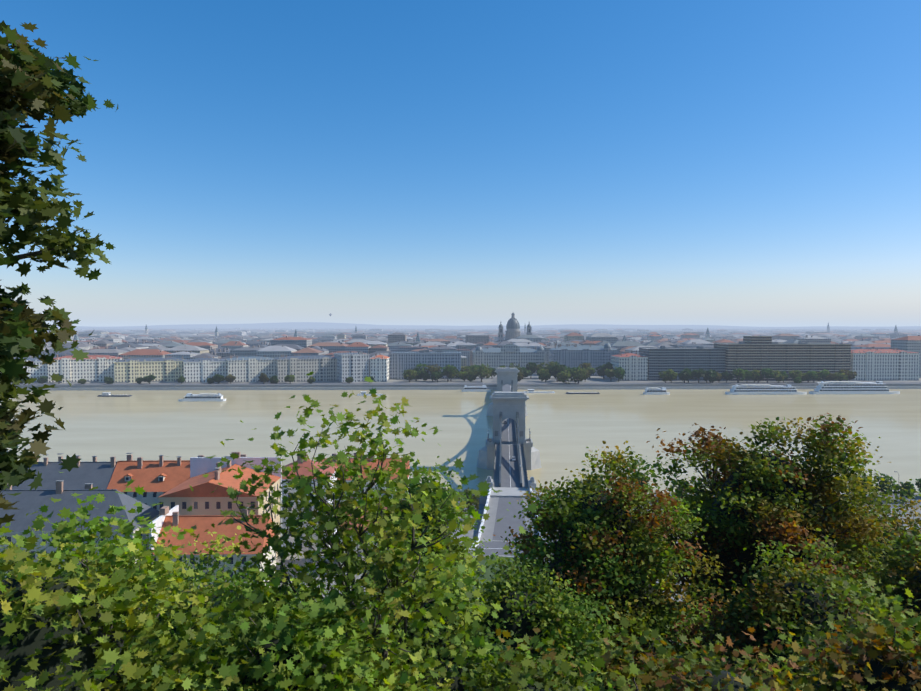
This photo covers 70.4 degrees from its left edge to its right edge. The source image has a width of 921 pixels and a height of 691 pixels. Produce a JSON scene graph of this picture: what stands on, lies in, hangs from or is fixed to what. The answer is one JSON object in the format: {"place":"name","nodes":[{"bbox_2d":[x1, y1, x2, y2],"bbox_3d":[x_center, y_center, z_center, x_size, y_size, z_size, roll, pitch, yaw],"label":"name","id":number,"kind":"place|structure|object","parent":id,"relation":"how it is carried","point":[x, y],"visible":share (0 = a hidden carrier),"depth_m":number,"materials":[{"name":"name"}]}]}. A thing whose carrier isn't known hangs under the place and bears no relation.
{"place":"outdoors","nodes":[
{"label":"outdoors","id":0,"kind":"place"},
{"bbox_2d":[107,453,246,510],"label":"orange house","id":1,"kind":"structure","parent":0,"point":[157,478],"depth_m":202.37,"materials":[{"name":"tile"}]},
{"bbox_2d":[149,505,275,588],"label":"house","id":2,"kind":"structure","parent":0,"point":[172,517],"depth_m":156.87,"materials":[{"name":"tile"}]},
{"bbox_2d":[157,452,281,558],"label":"house","id":3,"kind":"structure","parent":0,"point":[201,499],"depth_m":175.90,"materials":[{"name":"orange tile"}]},
{"bbox_2d":[282,450,337,550],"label":"white house","id":4,"kind":"structure","parent":0,"point":[303,469],"depth_m":197.87,"materials":[{"name":"red tile"}]},
{"bbox_2d":[0,389,920,494],"bbox_3d":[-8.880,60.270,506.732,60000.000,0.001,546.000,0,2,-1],"label":"river","id":5,"kind":"structure","parent":0,"point":[566,430],"depth_m":504.61,"materials":[{"name":"liquid"}]},
{"bbox_2d":[97,392,131,396],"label":"boat","id":6,"kind":"object","parent":5,"relation":"in","point":[106,394],"visible":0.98,"depth_m":696.56,"materials":[{"name":"grey metal"}]},
{"bbox_2d":[179,393,225,400],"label":"tour boat","id":7,"kind":"object","parent":5,"relation":"in","point":[204,397],"visible":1,"depth_m":653.56,"materials":[{"name":"white metal"}]},
{"bbox_2d":[357,391,381,395],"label":"boat","id":8,"kind":"object","parent":5,"relation":"on","point":[362,393],"visible":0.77,"depth_m":708.63,"materials":[{"name":"white metal"}]},
{"bbox_2d":[462,385,490,391],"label":"tour boat","id":9,"kind":"object","parent":5,"relation":"in","point":[482,388],"visible":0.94,"depth_m":750.77,"materials":[{"name":"white metal"}]},
{"bbox_2d":[524,389,554,392],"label":"boat","id":10,"kind":"object","parent":5,"relation":"on","point":[530,391],"visible":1,"depth_m":736.00,"materials":[{"name":"white metal"}]},
{"bbox_2d":[566,392,599,393],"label":"dark barge","id":11,"kind":"object","parent":5,"relation":"on","point":[582,393],"visible":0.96,"depth_m":724.39,"materials":[{"name":"grey metal"}]},
{"bbox_2d":[643,387,669,394],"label":"tour boat","id":12,"kind":"object","parent":5,"relation":"in","point":[654,391],"visible":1,"depth_m":718.73,"materials":[{"name":"white metal"}]},
{"bbox_2d":[725,384,806,394],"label":"cruise ship","id":13,"kind":"object","parent":5,"relation":"on","point":[749,389],"visible":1,"depth_m":719.32,"materials":[{"name":"white metal"}]},
{"bbox_2d":[809,381,899,393],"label":"cruise ship","id":14,"kind":"object","parent":5,"relation":"on","point":[846,387],"visible":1,"depth_m":723.00,"materials":[{"name":"white metal"}]},
{"bbox_2d":[0,0,920,326],"label":"sky","id":15,"kind":"structure","parent":0,"point":[752,163],"materials":[{"name":"blue"}]},
{"bbox_2d":[10,373,920,390],"bbox_3d":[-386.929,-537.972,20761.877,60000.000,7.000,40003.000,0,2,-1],"label":"embankment","id":16,"kind":"structure","parent":0,"point":[534,378],"depth_m":776.48,"materials":[{"name":"grey stone"}]},
{"bbox_2d":[15,356,47,381],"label":"building","id":17,"kind":"structure","parent":16,"relation":"on","point":[36,372],"depth_m":807.84,"materials":[{"name":"paint"}]},
{"bbox_2d":[48,354,121,382],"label":"building","id":18,"kind":"structure","parent":16,"relation":"on","point":[94,368],"depth_m":807.64,"materials":[{"name":"beige stone"}]},
{"bbox_2d":[114,356,187,382],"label":"building","id":19,"kind":"structure","parent":16,"relation":"on","point":[166,369],"depth_m":810.01,"materials":[{"name":"paint"}]},
{"bbox_2d":[183,356,226,382],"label":"building","id":20,"kind":"structure","parent":16,"relation":"on","point":[200,370],"depth_m":803.37,"materials":[{"name":"paint"}]},
{"bbox_2d":[226,355,274,382],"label":"building","id":21,"kind":"structure","parent":16,"relation":"on","point":[247,369],"depth_m":806.01,"materials":[{"name":"paint"}]},
{"bbox_2d":[274,354,336,382],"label":"building","id":22,"kind":"structure","parent":16,"relation":"on","point":[323,367],"depth_m":812.44,"materials":[{"name":"paint"}]},
{"bbox_2d":[333,352,368,382],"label":"building","id":23,"kind":"structure","parent":16,"relation":"on","point":[354,366],"depth_m":805.05,"materials":[{"name":"stone"}]},
{"bbox_2d":[370,353,389,381],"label":"building","id":24,"kind":"structure","parent":16,"relation":"on","point":[379,368],"depth_m":811.29,"materials":[{"name":"white tile"}]},
{"bbox_2d":[389,350,460,378],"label":"academy of sciences","id":25,"kind":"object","parent":16,"relation":"on","point":[401,362],"visible":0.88,"depth_m":849.80,"materials":[{"name":"stone"}]},
{"bbox_2d":[11,361,856,383],"bbox_3d":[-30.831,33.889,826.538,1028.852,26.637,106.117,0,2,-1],"label":"trees","id":26,"kind":"object","parent":16,"relation":"on","point":[560,372],"visible":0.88,"depth_m":800.40,"materials":[{"name":"plant"}]},
{"bbox_2d":[13,322,920,377],"bbox_3d":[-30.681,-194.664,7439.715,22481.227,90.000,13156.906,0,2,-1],"label":"city blocks","id":27,"kind":"structure","parent":16,"relation":"on","point":[185,343],"depth_m":1393.97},
{"bbox_2d":[472,344,545,372],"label":"building","id":28,"kind":"structure","parent":16,"relation":"on","point":[506,355],"depth_m":956.46,"materials":[{"name":"stone"}]},
{"bbox_2d":[493,313,531,341],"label":"basilica","id":29,"kind":"structure","parent":16,"relation":"on","point":[513,331],"depth_m":1487.71,"materials":[{"name":"stone"}]},
{"bbox_2d":[549,341,618,375],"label":"building","id":30,"kind":"structure","parent":16,"relation":"on","point":[574,355],"depth_m":909.07,"materials":[{"name":"stone"}]},
{"bbox_2d":[611,352,647,380],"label":"building","id":31,"kind":"structure","parent":16,"relation":"on","point":[635,366],"depth_m":827.33,"materials":[{"name":"white tile"}]},
{"bbox_2d":[638,346,725,380],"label":"building","id":32,"kind":"structure","parent":16,"relation":"on","point":[678,360],"depth_m":828.05,"materials":[{"name":"stone"}]},
{"bbox_2d":[714,336,850,380],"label":"hotel building","id":33,"kind":"structure","parent":16,"relation":"on","point":[751,353],"depth_m":823.38,"materials":[{"name":"stone"}]},
{"bbox_2d":[850,348,919,380],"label":"building","id":34,"kind":"structure","parent":16,"relation":"on","point":[882,364],"depth_m":831.09,"materials":[{"name":"grey stone"}]},
{"bbox_2d":[20,382,920,384],"bbox_3d":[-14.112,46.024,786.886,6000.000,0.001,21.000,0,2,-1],"label":"road","id":35,"kind":"structure","parent":0,"point":[432,383],"depth_m":789.05,"materials":[{"name":"grey asphalt"}]},
{"bbox_2d":[56,322,920,327],"bbox_3d":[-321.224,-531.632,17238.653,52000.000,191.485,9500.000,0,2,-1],"label":"horizon hills","id":36,"kind":"structure","parent":0,"point":[302,325],"depth_m":17643.34,"materials":[{"name":"grey"}]},
{"bbox_2d":[335,476,663,604],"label":"road","id":37,"kind":"structure","parent":0,"point":[498,506],"depth_m":216.87,"materials":[{"name":"grey asphalt"}]},
{"bbox_2d":[338,497,405,574],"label":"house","id":38,"kind":"structure","parent":37,"relation":"on","point":[359,551],"depth_m":179.14,"materials":[{"name":"beige tile"}]},
{"bbox_2d":[276,493,920,644],"bbox_3d":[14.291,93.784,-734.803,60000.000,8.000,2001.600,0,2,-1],"label":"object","id":39,"kind":"structure","parent":0,"point":[307,560],"depth_m":190.72,"materials":[{"name":"stone"}]},
{"bbox_2d":[0,453,116,489],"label":"building roof","id":40,"kind":"structure","parent":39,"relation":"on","point":[96,473],"depth_m":202.77,"materials":[{"name":"tile"}]},
{"bbox_2d":[0,480,159,577],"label":"building roof","id":41,"kind":"structure","parent":39,"relation":"on","point":[30,502],"depth_m":172.37,"materials":[{"name":"tile"}]},
{"bbox_2d":[322,452,409,501],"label":"house","id":42,"kind":"structure","parent":39,"relation":"on","point":[374,464],"depth_m":229.87,"materials":[{"name":"orange tile"}]},
{"bbox_2d":[409,472,920,512],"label":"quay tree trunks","id":43,"kind":"object","parent":39,"relation":"on","point":[887,478],"visible":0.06,"depth_m":253.06,"materials":[{"name":"brown plant"}]},
{"bbox_2d":[438,494,920,509],"bbox_3d":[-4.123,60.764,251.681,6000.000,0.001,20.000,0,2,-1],"label":"riverbank","id":44,"kind":"structure","parent":0,"point":[481,506],"depth_m":252.41,"materials":[{"name":"stone"}]},
{"label":"ground","id":45,"kind":"structure","parent":0,"visible":0},
{"bbox_2d":[477,368,541,503],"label":"chain bridge","id":46,"kind":"structure","parent":45,"relation":"on","point":[506,443],"depth_m":342.24,"materials":[{"name":"grey stone"}]},
{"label":"buda hillside","id":47,"kind":"structure","parent":0,"visible":0},
{"bbox_2d":[0,511,110,601],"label":"tree","id":48,"kind":"object","parent":47,"relation":"on","point":[5,539],"depth_m":13.93,"materials":[{"name":"green plant"}]},
{"bbox_2d":[0,20,118,527],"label":"overhanging tree","id":49,"kind":"object","parent":47,"relation":"on","point":[33,82],"visible":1,"depth_m":4.44,"materials":[{"name":"green plant"}]},
{"bbox_2d":[0,472,286,690],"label":"tree","id":50,"kind":"object","parent":47,"relation":"on","point":[61,630],"visible":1,"depth_m":10.72,"materials":[{"name":"green plant"}]},
{"bbox_2d":[77,529,209,638],"bbox_3d":[-17.217,17.136,32.529,11.576,15.035,12.204,0,2,-1],"label":"tree","id":51,"kind":"object","parent":47,"relation":"on","point":[185,578],"visible":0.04,"depth_m":32.94,"materials":[{"name":"green plant"}]},
{"bbox_2d":[119,525,333,682],"bbox_3d":[-8.736,13.622,23.953,9.930,13.525,9.326,0,2,-1],"label":"tree","id":52,"kind":"object","parent":47,"relation":"on","point":[184,606],"visible":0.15,"depth_m":23.03,"materials":[{"name":"green plant"}]},
{"bbox_2d":[128,551,435,690],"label":"tree","id":53,"kind":"object","parent":47,"relation":"on","point":[284,656],"visible":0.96,"depth_m":11.51,"materials":[{"name":"green plant"}]},
{"bbox_2d":[152,371,537,690],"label":"thin tree","id":54,"kind":"object","parent":47,"relation":"on","point":[391,560],"visible":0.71,"depth_m":14.19,"materials":[{"name":"green plant"}]},
{"bbox_2d":[359,456,499,599],"bbox_3d":[-3.058,23.982,60.870,14.135,27.761,13.712,0,2,-1],"label":"tree","id":55,"kind":"object","parent":47,"relation":"on","point":[447,508],"visible":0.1,"depth_m":59.76,"materials":[{"name":"green plant"}]},
{"bbox_2d":[345,526,521,690],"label":"tree","id":56,"kind":"object","parent":47,"relation":"on","point":[459,684],"visible":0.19,"depth_m":24.85,"materials":[{"name":"green plant"}]},
{"bbox_2d":[409,602,639,690],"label":"shrub","id":57,"kind":"object","parent":47,"relation":"on","point":[531,678],"visible":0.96,"depth_m":12.77,"materials":[{"name":"green plant"}]},
{"bbox_2d":[460,545,627,690],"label":"tree","id":58,"kind":"object","parent":47,"relation":"on","point":[530,610],"visible":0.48,"depth_m":27.27,"materials":[{"name":"green plant"}]},
{"bbox_2d":[479,440,732,690],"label":"tree","id":59,"kind":"object","parent":47,"relation":"on","point":[606,545],"visible":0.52,"depth_m":32.96,"materials":[{"name":"green plant"}]},
{"bbox_2d":[571,600,844,690],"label":"shrub","id":60,"kind":"object","parent":47,"relation":"on","point":[697,675],"visible":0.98,"depth_m":13.77,"materials":[{"name":"green plant"}]},
{"bbox_2d":[646,413,908,659],"bbox_3d":[19.959,16.806,42.087,16.526,25.033,16.931,0,2,-1],"label":"tree","id":61,"kind":"object","parent":47,"relation":"on","point":[765,497],"visible":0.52,"depth_m":40.03,"materials":[{"name":"green plant"}]},
{"bbox_2d":[664,528,918,687],"bbox_3d":[14.178,14.437,26.452,10.159,13.791,9.707,0,2,-1],"label":"tree","id":62,"kind":"object","parent":47,"relation":"on","point":[797,595],"visible":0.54,"depth_m":25.99,"materials":[{"name":"green plant"}]},
{"bbox_2d":[754,575,920,690],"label":"shrub","id":63,"kind":"object","parent":47,"relation":"on","point":[879,666],"visible":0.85,"depth_m":14.16,"materials":[{"name":"green plant"}]},
{"bbox_2d":[845,479,920,586],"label":"tree","id":64,"kind":"object","parent":47,"relation":"on","point":[894,511],"visible":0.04,"depth_m":71.35,"materials":[{"name":"green plant"}]},
{"bbox_2d":[848,519,920,641],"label":"tree","id":65,"kind":"object","parent":47,"relation":"on","point":[912,553],"visible":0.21,"depth_m":31.43,"materials":[{"name":"green plant"}]}
]}

